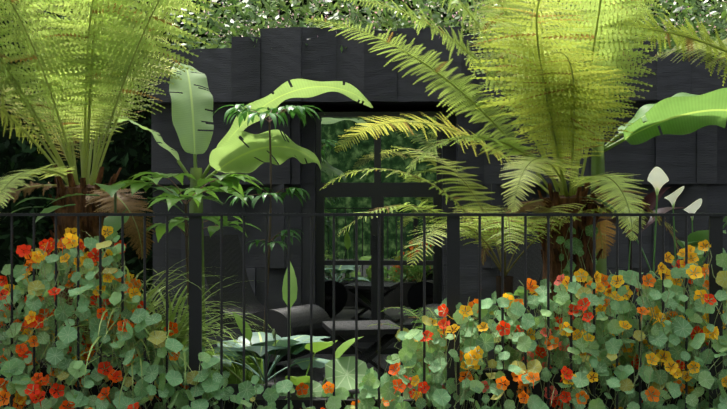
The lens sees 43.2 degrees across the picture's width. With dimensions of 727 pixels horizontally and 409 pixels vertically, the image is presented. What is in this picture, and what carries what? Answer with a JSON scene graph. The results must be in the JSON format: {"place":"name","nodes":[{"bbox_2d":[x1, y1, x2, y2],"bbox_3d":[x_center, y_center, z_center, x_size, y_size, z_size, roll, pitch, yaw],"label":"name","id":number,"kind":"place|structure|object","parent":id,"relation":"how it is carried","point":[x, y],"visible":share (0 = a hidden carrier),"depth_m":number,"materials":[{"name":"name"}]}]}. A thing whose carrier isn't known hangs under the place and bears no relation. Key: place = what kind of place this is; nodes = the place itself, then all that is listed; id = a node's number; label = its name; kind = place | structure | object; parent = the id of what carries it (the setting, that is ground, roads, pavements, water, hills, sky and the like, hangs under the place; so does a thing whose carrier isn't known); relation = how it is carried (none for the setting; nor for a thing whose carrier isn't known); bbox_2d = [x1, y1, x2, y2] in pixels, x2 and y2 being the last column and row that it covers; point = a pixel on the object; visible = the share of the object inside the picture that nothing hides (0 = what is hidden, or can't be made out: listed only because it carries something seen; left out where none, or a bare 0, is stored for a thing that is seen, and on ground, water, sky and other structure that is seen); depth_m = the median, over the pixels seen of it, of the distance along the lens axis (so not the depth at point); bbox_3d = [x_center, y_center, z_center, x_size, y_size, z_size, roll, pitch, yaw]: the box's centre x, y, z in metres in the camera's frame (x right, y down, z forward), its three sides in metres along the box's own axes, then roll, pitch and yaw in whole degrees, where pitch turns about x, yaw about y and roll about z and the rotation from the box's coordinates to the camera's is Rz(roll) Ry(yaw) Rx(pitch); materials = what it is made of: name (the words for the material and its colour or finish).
{"place":"outdoors","nodes":[
{"label":"outdoors","id":0,"kind":"place"},
{"bbox_2d":[0,326,725,384],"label":"ground","id":1,"kind":"structure","parent":0,"point":[296,370],"depth_m":7.14,"materials":[{"name":"stone"}]},
{"bbox_2d":[3,183,184,356],"bbox_3d":[-1.443,0.581,4.821,1.008,1.388,0.476,0,0,2],"label":"leaf shrub","id":2,"kind":"object","parent":1,"relation":"on","point":[114,222],"visible":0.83,"depth_m":4.90,"materials":[{"name":"green plant"}]},
{"bbox_2d":[0,0,220,349],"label":"tree fern","id":3,"kind":"object","parent":1,"relation":"on","point":[113,44],"depth_m":5.25,"materials":[{"name":"green plant"}]},
{"bbox_2d":[0,232,278,405],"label":"grass clumps","id":4,"kind":"object","parent":1,"relation":"on","point":[183,332],"visible":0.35,"depth_m":4.76,"materials":[{"name":"green plant"}]},
{"bbox_2d":[102,172,262,310],"bbox_3d":[-0.965,0.545,4.978,0.828,1.460,0.869,0,0,13],"label":"shrub","id":5,"kind":"object","parent":1,"relation":"on","point":[228,182],"visible":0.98,"depth_m":4.99,"materials":[{"name":"green plant"}]},
{"bbox_2d":[202,350,264,383],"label":"moss mounds","id":6,"kind":"object","parent":1,"relation":"on","point":[232,379],"visible":0.06,"depth_m":5.24,"materials":[{"name":"green plant"}]},
{"bbox_2d":[100,62,372,351],"bbox_3d":[-1.043,0.055,6.992,2.168,2.439,0.762,0,0,23],"label":"banana plant","id":7,"kind":"object","parent":1,"relation":"on","point":[231,152],"visible":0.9,"depth_m":6.90,"materials":[{"name":"green plant"}]},
{"bbox_2d":[204,235,330,363],"bbox_3d":[-0.797,0.762,7.086,1.016,1.033,0.480,0,0,34],"label":"lounge chair","id":8,"kind":"object","parent":1,"relation":"on","point":[233,292],"visible":0.5,"depth_m":7.10,"materials":[{"name":"black"}]},
{"bbox_2d":[215,104,322,331],"bbox_3d":[-0.661,0.287,6.387,0.744,1.976,0.677,0,0,-32],"label":"shrub","id":9,"kind":"object","parent":1,"relation":"on","point":[299,111],"visible":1,"depth_m":6.39,"materials":[{"name":"green plant"}]},
{"bbox_2d":[212,332,330,382],"bbox_3d":[-0.531,0.855,5.173,0.852,0.288,0.814,0,0,-31],"label":"hosta","id":10,"kind":"object","parent":1,"relation":"on","point":[298,343],"visible":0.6,"depth_m":5.11,"materials":[{"name":"green plant"}]},
{"bbox_2d":[210,262,361,385],"bbox_3d":[-0.457,0.722,4.849,0.859,0.813,0.538,0,0,20],"label":"paddle leaf plant","id":11,"kind":"object","parent":1,"relation":"on","point":[339,352],"visible":0.6,"depth_m":4.87,"materials":[{"name":"green plant"}]},
{"bbox_2d":[313,342,399,353],"bbox_3d":[0.129,1.250,7.993,1.320,0.050,0.350,0,0,2],"label":"door threshold step","id":12,"kind":"structure","parent":1,"relation":"on","point":[389,349],"depth_m":7.83,"materials":[{"name":"black"}]},
{"bbox_2d":[296,331,422,408],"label":"round leaf plant","id":13,"kind":"object","parent":1,"relation":"on","point":[344,372],"visible":0.27,"depth_m":4.71,"materials":[{"name":"green plant"}]},
{"bbox_2d":[322,320,399,382],"bbox_3d":[-0.013,1.065,6.521,0.500,0.420,0.500,0,0,-10],"label":"table","id":14,"kind":"object","parent":1,"relation":"on","point":[370,353],"visible":0.48,"depth_m":6.39,"materials":[{"name":"black"}]},
{"bbox_2d":[0,213,726,408],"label":"metal fence","id":15,"kind":"object","parent":1,"relation":"on","point":[453,266],"visible":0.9,"depth_m":4.46,"materials":[{"name":"black metal"}]},
{"bbox_2d":[0,0,726,327],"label":"hedge and trees","id":16,"kind":"object","parent":1,"relation":"on","point":[128,151],"visible":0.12,"depth_m":9.65,"materials":[{"name":"green plant"}]},
{"bbox_2d":[0,349,726,408],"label":"dark planters","id":17,"kind":"object","parent":1,"relation":"on","point":[318,402],"visible":0.13,"depth_m":4.58,"materials":[{"name":"black"}]},
{"bbox_2d":[0,224,726,408],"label":"nasturtium","id":18,"kind":"object","parent":17,"relation":"in","point":[409,355],"depth_m":4.42,"materials":[{"name":"green plant"}]},
{"bbox_2d":[149,27,726,351],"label":"building wall","id":19,"kind":"structure","parent":1,"relation":"on","point":[243,70],"depth_m":7.94,"materials":[{"name":"black wood"}]},
{"bbox_2d":[316,111,441,341],"bbox_3d":[0.135,0.200,8.164,1.120,2.050,0.108,0,0,2],"label":"window frame","id":20,"kind":"structure","parent":19,"relation":"attached to","point":[377,191],"depth_m":8.16,"materials":[{"name":"black metal"}]},
{"bbox_2d":[321,117,436,323],"bbox_3d":[0.136,0.200,8.193,1.120,2.050,0.001,0,0,2],"label":"window glass","id":21,"kind":"object","parent":20,"relation":"in","point":[355,157],"depth_m":8.20,"materials":[{"name":"clear glass"}]},
{"bbox_2d":[159,0,726,52],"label":"roof planting","id":22,"kind":"object","parent":19,"relation":"on","point":[364,21],"depth_m":8.48,"materials":[{"name":"green plant"}]},
{"bbox_2d":[412,235,542,343],"bbox_3d":[0.932,0.762,7.084,1.016,1.033,0.480,0,0,-28],"label":"lounge chair","id":23,"kind":"object","parent":1,"relation":"on","point":[534,265],"visible":0.1,"depth_m":7.18,"materials":[{"name":"black"}]},
{"bbox_2d":[307,0,678,351],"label":"tree fern","id":24,"kind":"object","parent":1,"relation":"on","point":[558,85],"depth_m":5.35,"materials":[{"name":"green plant"}]},
{"bbox_2d":[320,146,677,350],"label":"fern fronds","id":25,"kind":"object","parent":1,"relation":"on","point":[508,280],"visible":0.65,"depth_m":5.41,"materials":[{"name":"green plant"}]},
{"bbox_2d":[550,8,726,85],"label":"tree fern","id":26,"kind":"object","parent":1,"relation":"on","point":[706,47],"visible":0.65,"depth_m":5.32,"materials":[{"name":"green plant"}]},
{"bbox_2d":[595,187,684,338],"bbox_3d":[1.582,0.580,5.615,0.649,1.390,0.643,0,0,29],"label":"shrub","id":27,"kind":"object","parent":1,"relation":"on","point":[650,198],"visible":0.31,"depth_m":5.55,"materials":[{"name":"green plant"}]},
{"bbox_2d":[584,167,726,350],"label":"calla lily","id":28,"kind":"object","parent":1,"relation":"on","point":[695,238],"depth_m":4.92,"materials":[{"name":"plant"}]},
{"bbox_2d":[591,88,726,348],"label":"banana plant","id":29,"kind":"object","parent":1,"relation":"on","point":[682,113],"visible":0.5,"depth_m":6.70,"materials":[{"name":"green plant"}]}
]}

